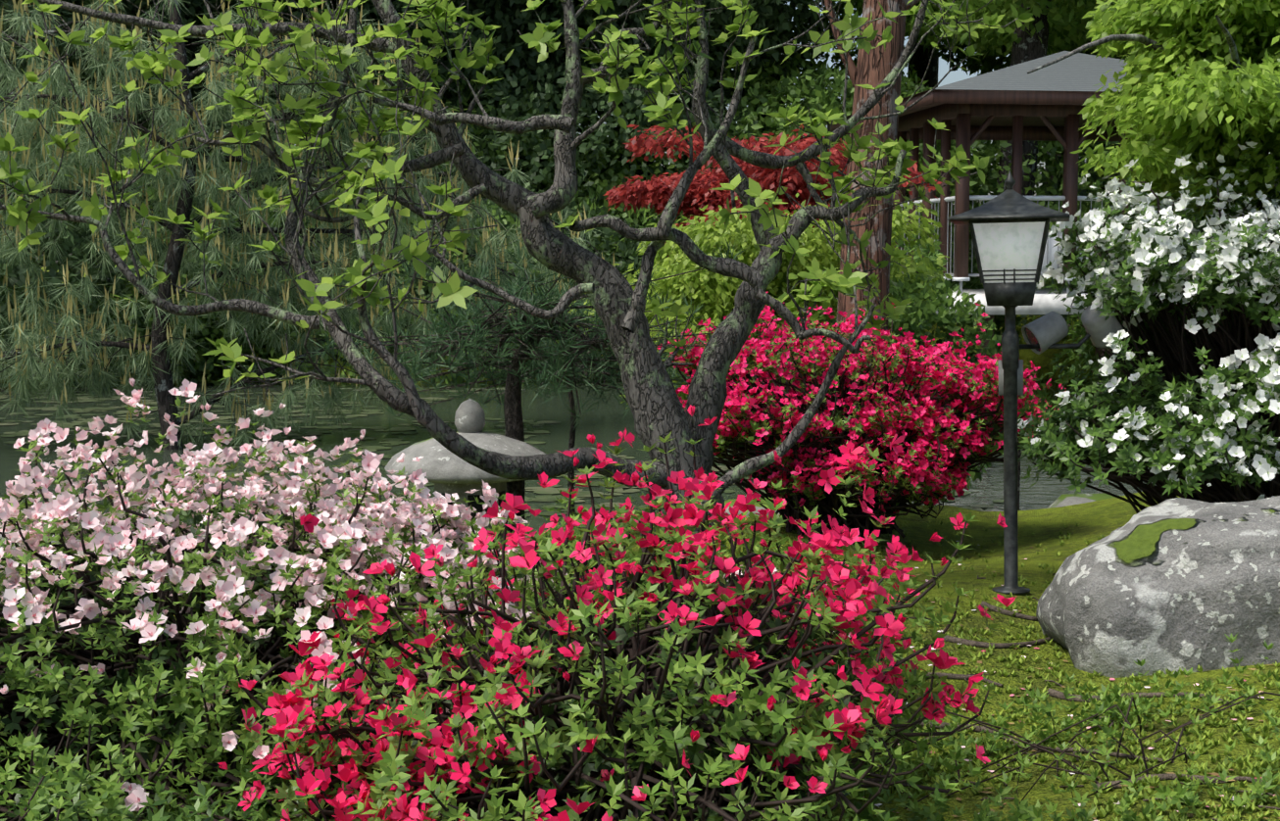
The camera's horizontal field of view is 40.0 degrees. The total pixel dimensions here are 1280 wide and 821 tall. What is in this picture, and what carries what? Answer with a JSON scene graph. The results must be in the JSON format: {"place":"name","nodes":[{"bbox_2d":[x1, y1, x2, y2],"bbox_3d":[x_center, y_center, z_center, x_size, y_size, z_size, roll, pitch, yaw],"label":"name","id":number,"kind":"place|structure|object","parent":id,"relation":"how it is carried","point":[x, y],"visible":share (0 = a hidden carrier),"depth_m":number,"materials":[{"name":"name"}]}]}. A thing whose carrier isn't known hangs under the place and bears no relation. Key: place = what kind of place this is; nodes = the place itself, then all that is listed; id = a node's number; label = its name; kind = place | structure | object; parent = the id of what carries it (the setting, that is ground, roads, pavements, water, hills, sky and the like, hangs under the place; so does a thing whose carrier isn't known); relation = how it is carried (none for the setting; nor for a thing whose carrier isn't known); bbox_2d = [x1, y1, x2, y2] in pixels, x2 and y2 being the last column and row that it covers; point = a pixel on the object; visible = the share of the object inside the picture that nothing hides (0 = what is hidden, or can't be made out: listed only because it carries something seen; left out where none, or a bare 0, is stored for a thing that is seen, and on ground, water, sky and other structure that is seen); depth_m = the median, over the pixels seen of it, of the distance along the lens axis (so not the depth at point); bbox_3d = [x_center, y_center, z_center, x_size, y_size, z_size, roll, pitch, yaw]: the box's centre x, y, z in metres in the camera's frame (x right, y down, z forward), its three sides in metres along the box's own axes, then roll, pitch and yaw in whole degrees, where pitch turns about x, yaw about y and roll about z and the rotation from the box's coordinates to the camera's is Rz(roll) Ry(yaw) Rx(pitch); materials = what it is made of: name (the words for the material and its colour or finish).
{"place":"outdoors","nodes":[
{"label":"outdoors","id":0,"kind":"place"},
{"bbox_2d":[0,0,1147,291],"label":"trees","id":1,"kind":"object","parent":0,"point":[1068,30],"depth_m":29.82,"materials":[{"name":"green plant"}]},
{"bbox_2d":[0,379,1158,545],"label":"pond water","id":2,"kind":"structure","parent":0,"point":[606,425],"depth_m":18.45,"materials":[{"name":"green liquid"}]},
{"bbox_2d":[0,387,1003,529],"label":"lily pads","id":3,"kind":"object","parent":2,"relation":"on","point":[537,490],"visible":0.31,"depth_m":18.91,"materials":[{"name":"green plant"}]},
{"bbox_2d":[602,123,941,451],"bbox_3d":[1.101,-0.568,15.148,2.860,3.852,3.299,0,5,-1],"label":"red maple","id":4,"kind":"object","parent":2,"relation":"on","point":[658,192],"depth_m":14.67,"materials":[{"name":"red plant"}]},
{"bbox_2d":[0,266,1279,820],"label":"ground","id":5,"kind":"structure","parent":0,"point":[1096,519],"depth_m":5.97,"materials":[{"name":"green plant"}]},
{"bbox_2d":[0,732,484,820],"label":"low green shrub","id":6,"kind":"object","parent":5,"relation":"on","point":[204,811],"visible":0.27,"depth_m":3.90,"materials":[{"name":"green plant"}]},
{"bbox_2d":[0,378,582,820],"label":"pink azalea bush","id":7,"kind":"object","parent":5,"relation":"on","point":[135,641],"visible":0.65,"depth_m":4.51,"materials":[{"name":"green plant"}]},
{"bbox_2d":[0,0,623,450],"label":"weeping pine","id":8,"kind":"object","parent":5,"relation":"on","point":[208,182],"depth_m":17.31,"materials":[{"name":"green plant"}]},
{"bbox_2d":[384,398,545,548],"bbox_3d":[-0.822,0.345,8.525,0.826,0.807,0.826,0,5,-1],"label":"stone lantern","id":9,"kind":"object","parent":5,"relation":"on","point":[445,469],"visible":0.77,"depth_m":8.36,"materials":[{"name":"stone"}]},
{"bbox_2d":[0,0,1033,557],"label":"tree","id":10,"kind":"object","parent":5,"relation":"on","point":[619,308],"depth_m":6.36,"materials":[{"name":"green plant"}]},
{"bbox_2d":[0,493,1121,572],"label":"bank rocks","id":11,"kind":"object","parent":5,"relation":"on","point":[1064,500],"depth_m":10.33,"materials":[{"name":"stone"}]},
{"bbox_2d":[0,0,1198,386],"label":"trees","id":12,"kind":"object","parent":5,"relation":"on","point":[812,88],"depth_m":28.89,"materials":[{"name":"green plant"}]},
{"bbox_2d":[0,119,1209,392],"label":"bank shrubs","id":13,"kind":"object","parent":5,"relation":"on","point":[621,245],"visible":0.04,"depth_m":26.54,"materials":[{"name":"green plant"}]},
{"bbox_2d":[199,394,1017,820],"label":"red azalea bush","id":14,"kind":"object","parent":5,"relation":"on","point":[692,722],"visible":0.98,"depth_m":3.85,"materials":[{"name":"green plant"}]},
{"bbox_2d":[282,189,1002,504],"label":"ground shrubs","id":15,"kind":"object","parent":5,"relation":"on","point":[712,294],"visible":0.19,"depth_m":10.86,"materials":[{"name":"green plant"}]},
{"bbox_2d":[304,236,1020,533],"bbox_3d":[0.297,0.457,9.260,3.987,2.742,2.569,0,5,-1],"label":"pine","id":16,"kind":"object","parent":5,"relation":"on","point":[557,365],"depth_m":8.72,"materials":[{"name":"green plant"}]},
{"bbox_2d":[657,292,1065,539],"bbox_3d":[1.034,0.016,8.856,2.121,1.220,1.468,0,5,-1],"label":"red azalea bush","id":17,"kind":"object","parent":5,"relation":"on","point":[926,461],"visible":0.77,"depth_m":8.57,"materials":[{"name":"red plant"}]},
{"bbox_2d":[823,0,920,427],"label":"pine trunk","id":18,"kind":"object","parent":5,"relation":"on","point":[873,69],"visible":0.44,"depth_m":9.48,"materials":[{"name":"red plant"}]},
{"bbox_2d":[740,521,1279,820],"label":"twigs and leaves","id":19,"kind":"object","parent":5,"relation":"on","point":[1153,780],"visible":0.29,"depth_m":5.01,"materials":[{"name":"green plant"}]},
{"bbox_2d":[947,171,1123,594],"bbox_3d":[1.555,-0.108,6.914,0.671,1.661,0.464,1,5,13],"label":"garden lamp post","id":20,"kind":"object","parent":5,"relation":"on","point":[1009,226],"visible":0.96,"depth_m":6.83,"materials":[{"name":"black metal"}]},
{"bbox_2d":[827,50,1274,397],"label":"pavilion","id":21,"kind":"structure","parent":5,"relation":"on","point":[1016,104],"depth_m":21.98,"materials":[{"name":"brown wood"}]},
{"bbox_2d":[824,632,1279,820],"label":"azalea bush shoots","id":22,"kind":"object","parent":5,"relation":"on","point":[1187,798],"visible":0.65,"depth_m":4.73,"materials":[{"name":"green plant"}]},
{"bbox_2d":[989,141,1279,513],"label":"white flowering shrub","id":23,"kind":"object","parent":5,"relation":"on","point":[1209,432],"visible":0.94,"depth_m":6.80,"materials":[{"name":"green plant"}]},
{"bbox_2d":[1035,495,1279,678],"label":"boulder","id":24,"kind":"object","parent":5,"relation":"on","point":[1174,584],"visible":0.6,"depth_m":5.79,"materials":[{"name":"stone"}]},
{"bbox_2d":[35,0,1270,264],"label":"sky","id":25,"kind":"structure","parent":0,"point":[954,76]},
{"bbox_2d":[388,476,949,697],"bbox_3d":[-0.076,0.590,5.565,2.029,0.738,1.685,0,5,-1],"label":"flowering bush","id":26,"kind":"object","parent":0,"point":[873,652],"visible":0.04,"depth_m":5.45,"materials":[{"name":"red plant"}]},
{"bbox_2d":[1027,0,1279,338],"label":"green maple","id":27,"kind":"object","parent":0,"point":[1207,107],"depth_m":7.26,"materials":[{"name":"green plant"}]}
]}

